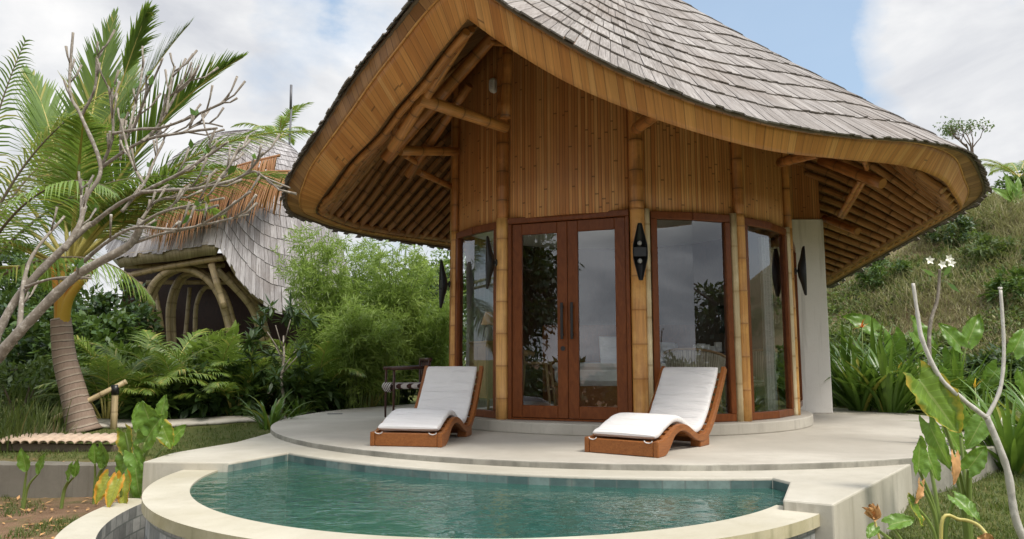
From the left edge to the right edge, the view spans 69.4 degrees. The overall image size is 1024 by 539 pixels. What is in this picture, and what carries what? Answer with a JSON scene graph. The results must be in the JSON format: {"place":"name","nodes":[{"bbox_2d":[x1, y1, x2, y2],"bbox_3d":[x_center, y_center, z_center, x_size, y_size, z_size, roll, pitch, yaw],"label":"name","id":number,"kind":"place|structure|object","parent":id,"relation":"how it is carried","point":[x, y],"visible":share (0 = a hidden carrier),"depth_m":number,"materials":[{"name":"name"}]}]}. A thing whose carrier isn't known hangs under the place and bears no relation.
{"place":"outdoors","nodes":[
{"label":"outdoors","id":0,"kind":"place"},
{"bbox_2d":[0,364,60,421],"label":"tall grass","id":1,"kind":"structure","parent":0,"point":[20,394],"depth_m":11.28,"materials":[{"name":"green plant"}]},
{"bbox_2d":[0,389,75,452],"bbox_3d":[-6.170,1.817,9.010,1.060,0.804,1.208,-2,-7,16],"label":"tall grass","id":2,"kind":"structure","parent":0,"point":[8,430],"depth_m":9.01,"materials":[{"name":"green plant"}]},
{"bbox_2d":[97,409,341,427],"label":"path","id":3,"kind":"structure","parent":0,"point":[103,423],"depth_m":10.96,"materials":[{"name":"beige concrete"}]},
{"bbox_2d":[0,198,1023,538],"bbox_3d":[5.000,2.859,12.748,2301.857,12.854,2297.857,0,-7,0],"label":"ground","id":4,"kind":"structure","parent":0,"point":[18,520],"depth_m":8.35,"materials":[{"name":"green plant"}]},
{"bbox_2d":[0,288,53,403],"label":"bush","id":5,"kind":"object","parent":4,"relation":"on","point":[18,352],"visible":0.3,"depth_m":14.50,"materials":[{"name":"green plant"}]},
{"bbox_2d":[0,356,61,421],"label":"bush","id":6,"kind":"object","parent":4,"relation":"on","point":[47,365],"visible":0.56,"depth_m":11.38,"materials":[{"name":"green plant"}]},
{"bbox_2d":[16,448,45,509],"bbox_3d":[-4.645,2.043,7.159,0.279,0.632,0.122,0,-7,0],"label":"leafy sprout","id":7,"kind":"object","parent":4,"relation":"on","point":[23,463],"visible":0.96,"depth_m":7.16,"materials":[{"name":"green plant"}]},
{"bbox_2d":[0,433,118,451],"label":"tile edging","id":8,"kind":"object","parent":4,"relation":"on","point":[33,443],"visible":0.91,"depth_m":8.84,"materials":[{"name":"beige ceramic"}]},
{"bbox_2d":[0,461,128,497],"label":"retaining wall","id":9,"kind":"structure","parent":4,"relation":"on","point":[49,480],"depth_m":7.84,"materials":[{"name":"grey concrete"}]},
{"bbox_2d":[0,250,133,394],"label":"bush","id":10,"kind":"object","parent":4,"relation":"on","point":[16,283],"visible":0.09,"depth_m":17.21,"materials":[{"name":"green plant"}]},
{"bbox_2d":[59,460,79,508],"bbox_3d":[-4.288,2.092,7.149,0.225,0.509,0.066,-4,-8,28],"label":"leafy sprout","id":11,"kind":"object","parent":4,"relation":"on","point":[73,470],"visible":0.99,"depth_m":7.16,"materials":[{"name":"green plant"}]},
{"bbox_2d":[9,305,142,405],"bbox_3d":[-8.458,1.718,14.476,2.272,2.165,1.918,3,-8,-25],"label":"bush","id":12,"kind":"object","parent":4,"relation":"on","point":[119,321],"visible":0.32,"depth_m":14.32,"materials":[{"name":"green plant"}]},
{"bbox_2d":[51,379,127,429],"bbox_3d":[-5.976,1.959,10.452,0.944,0.800,0.102,2,-7,-16],"label":"bamboo railing","id":13,"kind":"object","parent":4,"relation":"on","point":[113,390],"visible":0.83,"depth_m":10.51,"materials":[{"name":"brown wood"}]},
{"bbox_2d":[23,335,162,382],"bbox_3d":[-6.916,1.845,13.216,2.688,1.499,2.906,1,-7,-9],"label":"areca palm","id":14,"kind":"object","parent":4,"relation":"on","point":[88,349],"visible":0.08,"depth_m":12.98,"materials":[{"name":"green plant"}]},
{"bbox_2d":[0,35,192,307],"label":"yellowing palm","id":15,"kind":"object","parent":4,"relation":"on","point":[99,188],"visible":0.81,"depth_m":9.18,"materials":[{"name":"green plant"}]},
{"bbox_2d":[88,442,108,503],"bbox_3d":[-4.103,2.040,7.362,0.209,0.642,0.119,0,-7,0],"label":"leafy sprout","id":16,"kind":"object","parent":4,"relation":"on","point":[98,455],"visible":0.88,"depth_m":7.36,"materials":[{"name":"green plant"}]},
{"bbox_2d":[30,354,173,418],"bbox_3d":[-6.209,1.818,11.268,1.920,1.070,2.076,4,-8,-32],"label":"areca palm","id":17,"kind":"object","parent":4,"relation":"on","point":[98,388],"visible":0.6,"depth_m":10.98,"materials":[{"name":"green plant"}]},
{"bbox_2d":[50,270,165,356],"bbox_3d":[-8.390,1.463,15.476,2.181,3.011,2.188,0,-7,0],"label":"bush","id":18,"kind":"object","parent":4,"relation":"on","point":[102,302],"visible":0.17,"depth_m":15.50,"materials":[{"name":"green plant"}]},
{"bbox_2d":[93,469,131,506],"bbox_3d":[-3.141,1.894,5.843,0.346,0.632,0.224,-7,-10,43],"label":"elephant ear","id":19,"kind":"object","parent":4,"relation":"on","point":[113,487],"visible":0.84,"depth_m":5.88},
{"bbox_2d":[88,337,163,408],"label":"bush","id":20,"kind":"object","parent":4,"relation":"on","point":[135,350],"visible":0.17,"depth_m":12.18,"materials":[{"name":"green plant"}]},
{"bbox_2d":[49,344,219,400],"bbox_3d":[-5.779,1.756,11.565,2.387,1.231,2.208,6,-9,-40],"label":"areca palm","id":21,"kind":"object","parent":4,"relation":"on","point":[140,376],"visible":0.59,"depth_m":11.26,"materials":[{"name":"green plant"}]},
{"bbox_2d":[0,29,296,362],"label":"plumeria tree","id":22,"kind":"object","parent":4,"relation":"on","point":[30,320],"visible":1,"depth_m":6.82,"materials":[{"name":"grey plant"}]},
{"bbox_2d":[114,394,186,497],"bbox_3d":[-3.188,1.679,6.393,0.557,1.169,0.446,0,-7,0],"label":"elephant ear","id":23,"kind":"object","parent":4,"relation":"on","point":[150,424],"visible":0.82,"depth_m":6.36},
{"bbox_2d":[75,327,230,367],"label":"areca palm","id":24,"kind":"object","parent":4,"relation":"on","point":[148,334],"visible":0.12,"depth_m":14.34,"materials":[{"name":"green plant"}]},
{"bbox_2d":[0,0,312,432],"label":"coconut palm","id":25,"kind":"object","parent":4,"relation":"on","point":[42,115],"visible":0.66,"depth_m":10.68,"materials":[{"name":"green plant"}]},
{"bbox_2d":[118,372,194,418],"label":"bush","id":26,"kind":"object","parent":4,"relation":"on","point":[126,410],"visible":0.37,"depth_m":11.23,"materials":[{"name":"green plant"}]},
{"bbox_2d":[115,349,239,393],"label":"areca palm","id":27,"kind":"object","parent":4,"relation":"on","point":[164,359],"visible":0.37,"depth_m":11.44,"materials":[{"name":"green plant"}]},
{"bbox_2d":[155,359,233,418],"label":"bush","id":28,"kind":"object","parent":4,"relation":"on","point":[204,403],"visible":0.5,"depth_m":11.39,"materials":[{"name":"green plant"}]},
{"bbox_2d":[137,336,278,413],"bbox_3d":[-5.101,1.825,12.583,2.400,1.338,2.595,-5,-8,35],"label":"areca palm","id":29,"kind":"object","parent":4,"relation":"on","point":[228,345],"visible":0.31,"depth_m":11.99,"materials":[{"name":"green plant"}]},
{"bbox_2d":[179,320,244,368],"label":"bush","id":30,"kind":"object","parent":4,"relation":"on","point":[195,347],"visible":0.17,"depth_m":13.12,"materials":[{"name":"green plant"}]},
{"bbox_2d":[105,129,347,394],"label":"shingled pavilion","id":31,"kind":"structure","parent":4,"relation":"on","point":[194,284],"depth_m":16.80,"materials":[{"name":"grey wood"}]},
{"bbox_2d":[144,190,217,252],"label":"dead palm frond","id":32,"kind":"object","parent":31,"relation":"on","point":[170,224],"visible":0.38,"depth_m":15.61,"materials":[{"name":"brown plant"}]},
{"bbox_2d":[161,154,279,225],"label":"dead palm frond","id":33,"kind":"object","parent":31,"relation":"on","point":[269,163],"visible":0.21,"depth_m":16.64,"materials":[{"name":"brown plant"}]},
{"bbox_2d":[182,166,266,227],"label":"dead palm frond","id":34,"kind":"object","parent":31,"relation":"on","point":[221,206],"visible":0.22,"depth_m":15.93,"materials":[{"name":"brown plant"}]},
{"bbox_2d":[215,170,290,226],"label":"dead palm frond","id":35,"kind":"object","parent":31,"relation":"on","point":[269,194],"visible":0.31,"depth_m":16.06,"materials":[{"name":"brown plant"}]},
{"bbox_2d":[173,356,303,415],"bbox_3d":[-4.515,1.887,11.819,1.972,1.017,1.824,-4,-8,28],"label":"areca palm","id":36,"kind":"object","parent":4,"relation":"on","point":[218,386],"visible":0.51,"depth_m":11.49,"materials":[{"name":"green plant"}]},
{"bbox_2d":[207,357,271,416],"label":"bush","id":37,"kind":"object","parent":4,"relation":"on","point":[256,384],"visible":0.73,"depth_m":11.65,"materials":[{"name":"green plant"}]},
{"bbox_2d":[159,336,327,408],"bbox_3d":[-4.372,1.826,12.772,2.496,1.392,2.699,-3,-7,20],"label":"areca palm","id":38,"kind":"object","parent":4,"relation":"on","point":[216,362],"visible":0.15,"depth_m":12.16,"materials":[{"name":"green plant"}]},
{"bbox_2d":[230,102,314,144],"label":"distant palm","id":39,"kind":"object","parent":4,"relation":"on","point":[284,120],"visible":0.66,"depth_m":34.79,"materials":[{"name":"green plant"}]},
{"bbox_2d":[234,391,319,429],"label":"spider lily","id":40,"kind":"object","parent":4,"relation":"on","point":[273,417],"visible":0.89,"depth_m":9.71,"materials":[{"name":"green plant"}]},
{"bbox_2d":[235,290,319,415],"bbox_3d":[-3.644,1.342,11.622,1.389,2.109,1.152,0,-7,0],"label":"dark leaved shrub","id":41,"kind":"object","parent":4,"relation":"on","point":[258,334],"visible":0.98,"depth_m":11.61,"materials":[{"name":"green plant"}]},
{"bbox_2d":[266,363,346,412],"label":"bush","id":42,"kind":"object","parent":4,"relation":"on","point":[323,390],"visible":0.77,"depth_m":11.81,"materials":[{"name":"green plant"}]},
{"bbox_2d":[256,338,391,408],"bbox_3d":[-3.232,1.837,12.545,2.491,1.284,2.304,-2,-7,13],"label":"areca palm","id":43,"kind":"object","parent":4,"relation":"on","point":[324,348],"visible":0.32,"depth_m":12.00,"materials":[{"name":"green plant"}]},
{"bbox_2d":[269,221,388,407],"bbox_3d":[-3.378,0.732,13.439,2.098,3.571,2.555,0,-7,0],"label":"feathery bamboo","id":44,"kind":"object","parent":4,"relation":"on","point":[307,269],"visible":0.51,"depth_m":13.25,"materials":[{"name":"green plant"}]},
{"bbox_2d":[310,288,415,408],"bbox_3d":[-2.597,1.453,12.452,1.609,2.269,1.887,-2,-7,19],"label":"feathery bamboo","id":45,"kind":"object","parent":4,"relation":"on","point":[359,338],"visible":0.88,"depth_m":12.25,"materials":[{"name":"green plant"}]},
{"bbox_2d":[332,358,418,406],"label":"areca palm","id":46,"kind":"object","parent":4,"relation":"on","point":[379,377],"visible":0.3,"depth_m":12.68,"materials":[{"name":"green plant"}]},
{"bbox_2d":[319,230,449,406],"bbox_3d":[-2.271,0.822,14.135,2.376,3.533,2.389,-3,-8,25],"label":"feathery bamboo","id":47,"kind":"object","parent":4,"relation":"on","point":[396,292],"visible":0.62,"depth_m":13.71,"materials":[{"name":"green plant"}]},
{"bbox_2d":[373,355,426,404],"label":"bush","id":48,"kind":"object","parent":4,"relation":"on","point":[404,400],"visible":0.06,"depth_m":14.56,"materials":[{"name":"green plant"}]},
{"bbox_2d":[373,256,466,363],"bbox_3d":[-2.132,1.481,18.981,3.505,3.741,3.075,0,-7,0],"label":"garden tree","id":49,"kind":"object","parent":4,"relation":"on","point":[447,272],"visible":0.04,"depth_m":18.78,"materials":[{"name":"green plant"}]},
{"bbox_2d":[399,278,466,397],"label":"feathery bamboo","id":50,"kind":"object","parent":4,"relation":"on","point":[435,329],"visible":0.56,"depth_m":14.18,"materials":[{"name":"green plant"}]},
{"bbox_2d":[54,455,819,538],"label":"swimming pool","id":51,"kind":"structure","parent":4,"relation":"on","point":[168,507],"depth_m":5.33,"materials":[{"name":"teal liquid"}]},
{"bbox_2d":[190,461,785,534],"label":"water","id":52,"kind":"structure","parent":51,"relation":"in","point":[305,483],"depth_m":5.00,"materials":[{"name":"teal liquid"}]},
{"bbox_2d":[141,433,912,538],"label":"pool deck","id":53,"kind":"structure","parent":4,"relation":"on","point":[837,499],"depth_m":5.48,"materials":[{"name":"beige concrete"}]},
{"bbox_2d":[270,404,999,497],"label":"terrace","id":54,"kind":"structure","parent":4,"relation":"on","point":[841,438],"depth_m":6.61,"materials":[{"name":"beige concrete"}]},
{"bbox_2d":[382,358,432,416],"bbox_3d":[-1.430,1.601,10.026,0.569,0.804,0.544,3,-7,-22],"label":"armchair","id":55,"kind":"object","parent":54,"relation":"on","point":[389,387],"visible":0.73,"depth_m":9.85,"materials":[{"name":"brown wood"}]},
{"bbox_2d":[370,366,483,447],"bbox_3d":[-0.804,1.340,7.496,0.680,0.712,1.655,-1,-7,11],"label":"sun lounger","id":56,"kind":"object","parent":54,"relation":"on","point":[437,414],"visible":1,"depth_m":7.51,"materials":[{"name":"white fabric"}]},
{"bbox_2d":[279,0,991,435],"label":"bamboo villa","id":57,"kind":"object","parent":54,"relation":"on","point":[705,150],"visible":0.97,"depth_m":8.23,"materials":[{"name":"brown wood"}]},
{"bbox_2d":[439,260,450,307],"bbox_3d":[-0.841,0.182,9.283,0.125,0.606,0.158,2,-7,-17],"label":"wall lamp","id":58,"kind":"object","parent":57,"relation":"attached to","point":[443,283],"visible":1,"depth_m":9.24,"materials":[{"name":"black metal"}]},
{"bbox_2d":[455,222,495,417],"bbox_3d":[-0.428,0.607,8.836,0.128,2.246,0.943,5,-8,-34],"label":"window frame","id":59,"kind":"structure","parent":57,"relation":"in","point":[460,236],"depth_m":9.12,"materials":[{"name":"red wood"}]},
{"bbox_2d":[465,243,492,407],"bbox_3d":[-0.390,0.776,10.040,0.070,2.154,0.975,-3,-8,25],"label":"curtain","id":60,"kind":"object","parent":57,"relation":"hanging from","point":[479,299],"visible":0.43,"depth_m":9.88,"materials":[{"name":"white fabric"}]},
{"bbox_2d":[469,341,492,409],"bbox_3d":[-0.292,1.325,9.116,0.305,0.880,0.530,4,-8,-28],"label":"table","id":61,"kind":"object","parent":57,"relation":"on","point":[480,353],"visible":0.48,"depth_m":8.89,"materials":[{"name":"brown wood"}]},
{"bbox_2d":[481,312,492,340],"bbox_3d":[-0.290,0.708,9.192,0.200,0.360,0.200,0,-7,0],"label":"table lamp","id":62,"kind":"object","parent":61,"relation":"on","point":[487,320],"visible":0.9,"depth_m":9.14,"materials":[{"name":"grey"}]},
{"bbox_2d":[486,236,497,288],"bbox_3d":[-0.232,-0.081,8.453,0.125,0.606,0.158,1,-7,-9],"label":"wall lamp","id":63,"kind":"object","parent":57,"relation":"attached to","point":[490,262],"visible":1,"depth_m":8.40,"materials":[{"name":"black metal"}]},
{"bbox_2d":[523,349,555,405],"bbox_3d":[0.282,1.409,9.503,0.523,0.811,0.499,-1,-7,12],"label":"dining chair","id":64,"kind":"object","parent":57,"relation":"on","point":[527,353],"visible":0.53,"depth_m":9.61,"materials":[{"name":"brown wood"}]},
{"bbox_2d":[512,221,568,418],"bbox_3d":[0.304,0.548,8.209,0.651,2.164,0.101,-3,-7,21],"label":"door","id":65,"kind":"structure","parent":57,"relation":"in","point":[561,411],"depth_m":8.21,"materials":[{"name":"red wood"}]},
{"bbox_2d":[567,217,627,419],"bbox_3d":[0.914,0.519,7.972,0.651,2.164,0.101,-3,-7,21],"label":"door","id":66,"kind":"structure","parent":57,"relation":"in","point":[617,224],"depth_m":7.97,"materials":[{"name":"red wood"}]},
{"bbox_2d":[542,325,695,406],"bbox_3d":[1.932,1.351,10.656,3.000,1.200,2.090,0,-7,3],"label":"bed","id":67,"kind":"object","parent":57,"relation":"on","point":[598,383],"visible":0.4,"depth_m":11.63,"materials":[{"name":"white fabric"}]},
{"bbox_2d":[599,337,616,362],"bbox_3d":[1.540,1.164,10.688,0.550,0.400,0.170,1,-21,-6],"label":"pillow","id":68,"kind":"object","parent":67,"relation":"on","point":[608,353],"visible":0.49,"depth_m":10.60,"materials":[{"name":"white fabric"}]},
{"bbox_2d":[633,223,647,279],"bbox_3d":[1.341,-0.182,7.784,0.158,0.606,0.125,0,-7,1],"label":"wall lamp","id":69,"kind":"object","parent":57,"relation":"attached to","point":[640,251],"visible":1,"depth_m":7.75,"materials":[{"name":"black metal"}]},
{"bbox_2d":[649,211,736,421],"bbox_3d":[1.949,0.500,7.954,0.951,2.246,0.128,2,-7,-14],"label":"window frame","id":70,"kind":"structure","parent":57,"relation":"in","point":[731,416],"depth_m":7.98,"materials":[{"name":"red wood"}]},
{"bbox_2d":[662,347,725,413],"bbox_3d":[2.196,1.344,8.911,0.771,0.797,0.637,-4,-8,30],"label":"rope armchair","id":71,"kind":"object","parent":57,"relation":"on","point":[687,357],"visible":0.59,"depth_m":8.70,"materials":[{"name":"grey fabric"}]},
{"bbox_2d":[723,348,780,409],"bbox_3d":[3.116,1.424,9.573,0.771,0.797,0.637,3,-7,-20],"label":"rope armchair","id":72,"kind":"object","parent":57,"relation":"on","point":[758,366],"visible":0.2,"depth_m":9.33,"materials":[{"name":"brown wood"}]},
{"bbox_2d":[758,236,777,410],"bbox_3d":[3.091,0.660,8.925,0.241,2.114,0.068,6,-9,-41],"label":"curtain","id":73,"kind":"object","parent":57,"relation":"hanging from","point":[770,378],"visible":0.91,"depth_m":8.90,"materials":[{"name":"white fabric"}]},
{"bbox_2d":[744,217,794,420],"bbox_3d":[2.968,0.571,8.538,0.142,2.246,1.071,-7,-10,45],"label":"window frame","id":74,"kind":"structure","parent":57,"relation":"in","point":[782,238],"depth_m":8.79,"materials":[{"name":"red wood"}]},
{"bbox_2d":[793,242,802,406],"bbox_3d":[3.786,0.719,9.961,0.085,2.296,1.801,-3,-8,23],"label":"window frame","id":75,"kind":"structure","parent":57,"relation":"in","point":[794,250],"depth_m":10.70,"materials":[{"name":"red wood"}]},
{"bbox_2d":[794,246,806,294],"bbox_3d":[3.536,0.015,9.073,0.125,0.606,0.158,-2,-7,16],"label":"wall lamp","id":76,"kind":"object","parent":57,"relation":"attached to","point":[801,271],"visible":1,"depth_m":9.02,"materials":[{"name":"black metal"}]},
{"bbox_2d":[584,366,726,457],"bbox_3d":[1.366,1.254,6.788,0.680,0.712,1.655,-5,-9,35],"label":"sun lounger","id":77,"kind":"object","parent":54,"relation":"on","point":[681,404],"visible":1,"depth_m":6.71,"materials":[{"name":"white fabric"}]},
{"bbox_2d":[829,323,884,348],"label":"bush","id":78,"kind":"object","parent":4,"relation":"on","point":[866,337],"visible":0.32,"depth_m":17.19,"materials":[{"name":"green plant"}]},
{"bbox_2d":[829,321,910,405],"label":"spider lily","id":79,"kind":"object","parent":4,"relation":"on","point":[846,356],"visible":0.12,"depth_m":12.38,"materials":[{"name":"green plant"}]},
{"bbox_2d":[825,333,917,410],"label":"spider lily","id":80,"kind":"object","parent":4,"relation":"on","point":[850,399],"visible":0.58,"depth_m":11.27,"materials":[{"name":"green plant"}]},
{"bbox_2d":[831,314,938,407],"bbox_3d":[6.232,1.592,12.607,2.700,1.567,2.662,4,-8,-32],"label":"spider lily","id":81,"kind":"object","parent":4,"relation":"on","point":[856,349],"visible":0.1,"depth_m":12.18,"materials":[{"name":"green plant"}]},
{"bbox_2d":[854,257,918,289],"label":"bush","id":82,"kind":"object","parent":4,"relation":"on","point":[902,263],"visible":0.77,"depth_m":19.42,"materials":[{"name":"green plant"}]},
{"bbox_2d":[842,313,937,408],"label":"taro plant","id":83,"kind":"object","parent":4,"relation":"on","point":[857,319],"visible":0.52,"depth_m":12.09,"materials":[{"name":"green plant"}]},
{"bbox_2d":[866,513,914,538],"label":"elephant ear","id":84,"kind":"object","parent":4,"relation":"on","point":[894,521],"visible":1,"depth_m":3.93},
{"bbox_2d":[830,330,995,412],"bbox_3d":[5.668,1.523,10.970,2.219,1.306,2.250,0,-7,-2],"label":"spider lily","id":85,"kind":"object","parent":4,"relation":"on","point":[892,397],"visible":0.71,"depth_m":10.85,"materials":[{"name":"green plant"}]},
{"bbox_2d":[826,180,1023,396],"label":"dry grass","id":86,"kind":"structure","parent":4,"relation":"on","point":[1000,213],"depth_m":18.30,"materials":[{"name":"green plant"}]},
{"bbox_2d":[877,346,987,411],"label":"spider lily","id":87,"kind":"object","parent":4,"relation":"on","point":[916,406],"visible":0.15,"depth_m":11.34,"materials":[{"name":"green plant"}]},
{"bbox_2d":[922,254,959,420],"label":"flowering stem","id":88,"kind":"object","parent":4,"relation":"on","point":[951,263],"visible":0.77,"depth_m":7.00,"materials":[{"name":"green plant"}]},
{"bbox_2d":[907,435,980,538],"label":"elephant ear","id":89,"kind":"object","parent":4,"relation":"on","point":[925,462],"visible":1,"depth_m":4.25},
{"bbox_2d":[903,360,988,538],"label":"elephant ear","id":90,"kind":"object","parent":4,"relation":"on","point":[940,403],"visible":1,"depth_m":4.71},
{"bbox_2d":[910,314,983,386],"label":"taro plant","id":91,"kind":"object","parent":4,"relation":"on","point":[971,333],"visible":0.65,"depth_m":11.42,"materials":[{"name":"green plant"}]},
{"bbox_2d":[924,214,991,246],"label":"bush","id":92,"kind":"object","parent":4,"relation":"on","point":[962,220],"visible":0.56,"depth_m":19.96,"materials":[{"name":"green plant"}]},
{"bbox_2d":[932,116,994,152],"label":"hill tree","id":93,"kind":"object","parent":4,"relation":"on","point":[948,130],"visible":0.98,"depth_m":23.09,"materials":[{"name":"green plant"}]},
{"bbox_2d":[912,352,1019,412],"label":"spider lily","id":94,"kind":"object","parent":4,"relation":"on","point":[960,382],"visible":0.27,"depth_m":11.00,"materials":[{"name":"green plant"}]},
{"bbox_2d":[939,514,993,538],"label":"bent stem","id":95,"kind":"object","parent":4,"relation":"on","point":[985,535],"visible":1,"depth_m":3.76,"materials":[{"name":"beige plant"}]},
{"bbox_2d":[915,383,1017,430],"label":"spider lily","id":96,"kind":"object","parent":4,"relation":"on","point":[984,399],"visible":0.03,"depth_m":8.05,"materials":[{"name":"green plant"}]},
{"bbox_2d":[911,283,1023,538],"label":"plumeria sapling","id":97,"kind":"object","parent":4,"relation":"on","point":[1012,504],"visible":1,"depth_m":4.68,"materials":[{"name":"grey plant"}]},
{"bbox_2d":[940,379,1023,474],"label":"spider lily","id":98,"kind":"object","parent":4,"relation":"on","point":[1011,437],"visible":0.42,"depth_m":6.61,"materials":[{"name":"green plant"}]},
{"bbox_2d":[957,229,1018,266],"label":"bush","id":99,"kind":"object","parent":4,"relation":"on","point":[983,248],"visible":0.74,"depth_m":18.44,"materials":[{"name":"green plant"}]},
{"bbox_2d":[963,342,1021,402],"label":"bush","id":100,"kind":"object","parent":4,"relation":"on","point":[994,351],"visible":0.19,"depth_m":13.04,"materials":[{"name":"green plant"}]},
{"bbox_2d":[974,369,1023,428],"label":"spider lily","id":101,"kind":"object","parent":4,"relation":"on","point":[1020,404],"visible":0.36,"depth_m":7.53,"materials":[{"name":"green plant"}]},
{"bbox_2d":[977,265,1023,307],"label":"bush","id":102,"kind":"object","parent":4,"relation":"on","point":[998,281],"visible":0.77,"depth_m":16.44,"materials":[{"name":"green plant"}]},
{"bbox_2d":[980,158,1023,176],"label":"hill palm","id":103,"kind":"object","parent":4,"relation":"on","point":[1005,168],"visible":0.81,"depth_m":27.92,"materials":[{"name":"green plant"}]},
{"bbox_2d":[980,328,1023,409],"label":"taro plant","id":104,"kind":"object","parent":4,"relation":"on","point":[1015,345],"visible":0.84,"depth_m":10.77,"materials":[{"name":"green plant"}]},
{"bbox_2d":[991,352,1023,405],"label":"bush","id":105,"kind":"object","parent":4,"relation":"on","point":[1020,362],"visible":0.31,"depth_m":12.56,"materials":[{"name":"green plant"}]},
{"bbox_2d":[992,172,1023,204],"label":"banana plant","id":106,"kind":"object","parent":4,"relation":"on","point":[1011,186],"visible":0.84,"depth_m":20.91,"materials":[{"name":"green plant"}]},
{"bbox_2d":[0,408,1023,538],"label":"lawn grass","id":107,"kind":"structure","parent":0,"point":[1001,505],"depth_m":6.16,"materials":[{"name":"green plant"}]},
{"bbox_2d":[0,0,1023,359],"label":"sky","id":108,"kind":"structure","parent":0,"point":[922,62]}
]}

